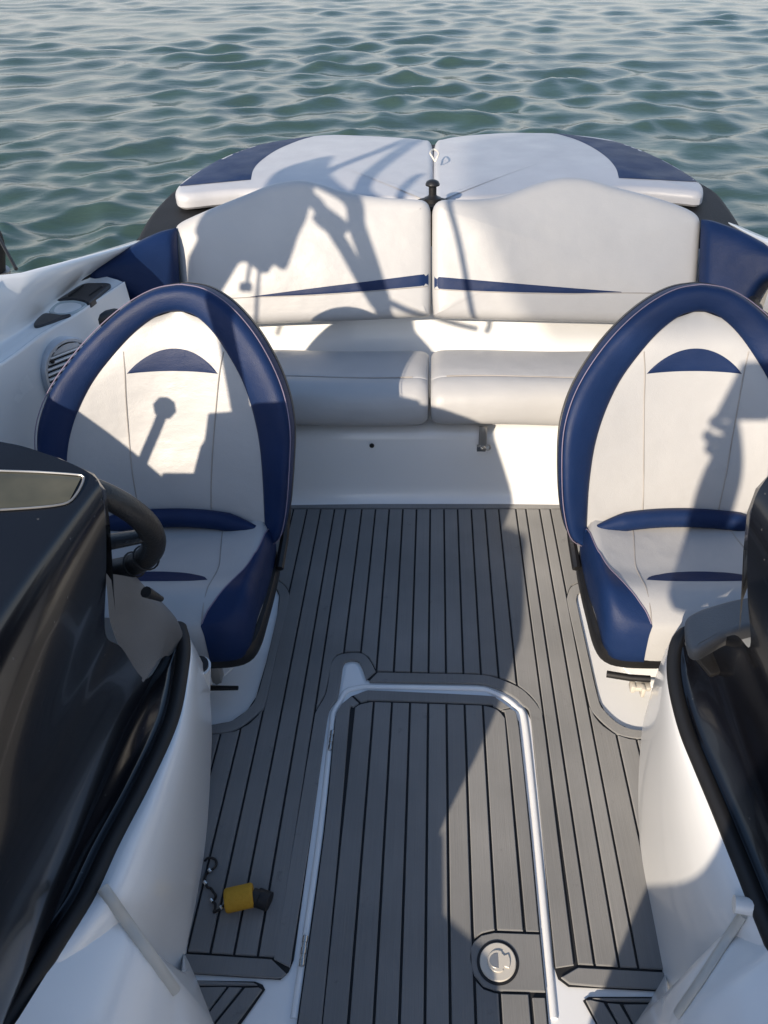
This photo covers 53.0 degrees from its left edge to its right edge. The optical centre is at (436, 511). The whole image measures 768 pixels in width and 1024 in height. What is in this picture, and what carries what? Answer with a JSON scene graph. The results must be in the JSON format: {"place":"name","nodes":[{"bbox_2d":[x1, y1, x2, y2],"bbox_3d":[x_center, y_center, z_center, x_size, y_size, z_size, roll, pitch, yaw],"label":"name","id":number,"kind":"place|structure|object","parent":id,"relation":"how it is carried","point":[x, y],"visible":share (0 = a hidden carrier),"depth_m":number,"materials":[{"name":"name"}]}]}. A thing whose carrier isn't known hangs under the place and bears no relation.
{"place":"outdoors","nodes":[
{"label":"outdoors","id":0,"kind":"place"},
{"bbox_2d":[0,0,767,273],"bbox_3d":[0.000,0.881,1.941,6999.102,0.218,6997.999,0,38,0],"label":"sea water","id":1,"kind":"structure","parent":0,"point":[641,6],"depth_m":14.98,"materials":[{"name":"teal liquid"}]},
{"bbox_2d":[0,145,767,1023],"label":"motorboat","id":2,"kind":"object","parent":1,"relation":"on","point":[428,461],"visible":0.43,"depth_m":2.53,"materials":[{"name":"white plastic"}]},
{"bbox_2d":[0,231,17,274],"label":"fender","id":3,"kind":"object","parent":2,"relation":"hanging from","point":[4,267],"visible":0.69,"depth_m":2.40,"materials":[{"name":"black rubber"}]},
{"bbox_2d":[34,313,70,327],"bbox_3d":[-1.058,-0.522,2.112,0.082,0.018,0.089,0,38,0],"label":"tray insert","id":4,"kind":"object","parent":2,"relation":"attached to","point":[44,319],"visible":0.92,"depth_m":2.11,"materials":[{"name":"black plastic"}]},
{"bbox_2d":[41,336,85,394],"bbox_3d":[-1.026,-0.395,2.145,0.046,0.189,0.188,16,41,20],"label":"speaker","id":5,"kind":"object","parent":2,"relation":"attached to","point":[59,351],"visible":0.4,"depth_m":2.09},
{"bbox_2d":[49,300,86,314],"bbox_3d":[-1.044,-0.576,2.182,0.094,0.016,0.097,0,38,0],"label":"cup insert","id":6,"kind":"object","parent":2,"relation":"attached to","point":[83,304],"visible":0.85,"depth_m":2.18,"materials":[{"name":"grey plastic"}]},
{"bbox_2d":[58,283,110,307],"bbox_3d":[-1.034,-0.640,2.259,0.106,0.021,0.154,4,38,5],"label":"tray insert","id":7,"kind":"object","parent":2,"relation":"attached to","point":[90,294],"visible":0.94,"depth_m":2.25,"materials":[{"name":"black rubber"}]},
{"bbox_2d":[0,442,213,1023],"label":"helm console","id":8,"kind":"object","parent":2,"relation":"on","point":[105,742],"visible":1,"depth_m":1.15,"materials":[{"name":"black plastic"}]},
{"bbox_2d":[98,308,119,325],"bbox_3d":[-0.998,-0.575,2.294,0.078,0.081,0.162,12,39,15],"label":"grab handle","id":9,"kind":"object","parent":2,"relation":"attached to","point":[104,316],"visible":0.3,"depth_m":2.26,"materials":[{"name":"black plastic"}]},
{"bbox_2d":[90,228,179,301],"bbox_3d":[-0.966,-0.739,2.486,0.340,0.287,0.199,-26,45,-29],"label":"side bolster","id":10,"kind":"object","parent":2,"relation":"on","point":[138,268],"visible":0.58,"depth_m":2.42,"materials":[{"name":"blue leather"}]},
{"bbox_2d":[34,282,295,690],"bbox_3d":[-0.671,-0.033,1.909,0.635,0.905,0.653,0,38,0],"label":"bucket seat","id":11,"kind":"object","parent":2,"relation":"on","point":[170,407],"visible":0.68,"depth_m":1.90,"materials":[{"name":"white leather"}]},
{"bbox_2d":[197,980,264,1023],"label":"step mat","id":12,"kind":"object","parent":2,"relation":"on","point":[230,1002],"visible":0.74,"depth_m":1.43,"materials":[{"name":"black plastic"}]},
{"bbox_2d":[176,180,430,323],"bbox_3d":[-0.439,-0.854,2.553,0.841,0.435,0.250,0,38,0],"label":"backrest","id":13,"kind":"object","parent":2,"relation":"attached to","point":[296,251],"visible":0.89,"depth_m":2.50,"materials":[{"name":"white leather"}]},
{"bbox_2d":[175,135,432,208],"bbox_3d":[-0.496,-1.422,3.171,0.978,0.073,1.071,0,38,0],"label":"sun pad","id":14,"kind":"object","parent":2,"relation":"on","point":[389,167],"visible":0.84,"depth_m":3.04,"materials":[{"name":"leather"}]},
{"bbox_2d":[274,350,428,425],"bbox_3d":[-0.403,-0.425,2.541,0.754,0.147,0.346,0,38,0],"label":"bench cushion","id":15,"kind":"object","parent":2,"relation":"on","point":[373,388],"visible":0.6,"depth_m":2.42,"materials":[{"name":"white leather"}]},
{"bbox_2d":[297,690,548,1023],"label":"floor hatch","id":16,"kind":"object","parent":2,"relation":"on","point":[425,908],"visible":1,"depth_m":1.61,"materials":[{"name":"black plastic"}]},
{"bbox_2d":[185,504,663,990],"bbox_3d":[-0.010,0.438,2.038,1.460,0.008,1.511,0,38,0],"label":"deck mat","id":17,"kind":"object","parent":2,"relation":"on","point":[473,594],"visible":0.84,"depth_m":1.97,"materials":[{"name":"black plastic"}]},
{"bbox_2d":[203,856,273,913],"bbox_3d":[-0.428,0.768,1.566,0.188,0.052,0.088,19,42,23],"label":"key float","id":18,"kind":"object","parent":17,"relation":"on","point":[242,897],"visible":1,"depth_m":1.54,"materials":[{"name":"yellow plastic"}]},
{"bbox_2d":[418,179,447,228],"bbox_3d":[-0.013,-1.069,2.663,0.120,0.160,0.120,0,38,0],"label":"tow post","id":19,"kind":"object","parent":2,"relation":"attached to","point":[431,199],"visible":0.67,"depth_m":2.63,"materials":[{"name":"black metal"}]},
{"bbox_2d":[477,426,490,451],"bbox_3d":[0.155,-0.235,2.491,0.047,0.093,0.022,0,38,0],"label":"bench bracket","id":20,"kind":"object","parent":2,"relation":"attached to","point":[482,445],"visible":1,"depth_m":2.50,"materials":[{"name":"metal"}]},
{"bbox_2d":[431,350,590,425],"bbox_3d":[0.361,-0.424,2.542,0.758,0.147,0.346,0,38,0],"label":"bench cushion","id":21,"kind":"object","parent":2,"relation":"on","point":[499,387],"visible":0.57,"depth_m":2.42,"materials":[{"name":"white leather"}]},
{"bbox_2d":[432,177,699,322],"bbox_3d":[0.425,-0.859,2.551,0.880,0.441,0.252,0,38,0],"label":"backrest","id":22,"kind":"object","parent":2,"relation":"attached to","point":[569,249],"visible":0.9,"depth_m":2.50,"materials":[{"name":"white leather"}]},
{"bbox_2d":[433,133,702,206],"bbox_3d":[0.501,-1.434,3.187,1.030,0.073,1.120,0,38,0],"label":"sun pad","id":23,"kind":"object","parent":2,"relation":"on","point":[484,166],"visible":0.88,"depth_m":3.06,"materials":[{"name":"leather"}]},
{"bbox_2d":[429,149,439,161],"bbox_3d":[-0.008,-1.442,3.103,0.041,0.032,0.097,0,38,0],"label":"cord loop","id":24,"kind":"object","parent":23,"relation":"on","point":[437,151],"visible":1,"depth_m":3.08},
{"bbox_2d":[583,997,651,1023],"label":"step mat","id":25,"kind":"object","parent":2,"relation":"on","point":[615,1010],"visible":0.87,"depth_m":1.42,"materials":[{"name":"black plastic"}]},
{"bbox_2d":[557,282,767,696],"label":"bucket seat","id":26,"kind":"object","parent":2,"relation":"on","point":[662,454],"visible":0.94,"depth_m":1.90,"materials":[{"name":"white leather"}]},
{"bbox_2d":[635,476,767,1023],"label":"passenger console","id":27,"kind":"object","parent":2,"relation":"on","point":[703,797],"visible":1,"depth_m":1.30,"materials":[{"name":"white plastic"}]},
{"bbox_2d":[699,220,767,299],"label":"side bolster","id":28,"kind":"object","parent":2,"relation":"on","point":[734,259],"visible":0.69,"depth_m":2.42,"materials":[{"name":"blue leather"}]},
{"bbox_2d":[748,296,767,316],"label":"grab handle","id":29,"kind":"object","parent":2,"relation":"attached to","point":[755,300],"visible":0.15,"depth_m":2.34,"materials":[{"name":"black plastic"}]}
]}

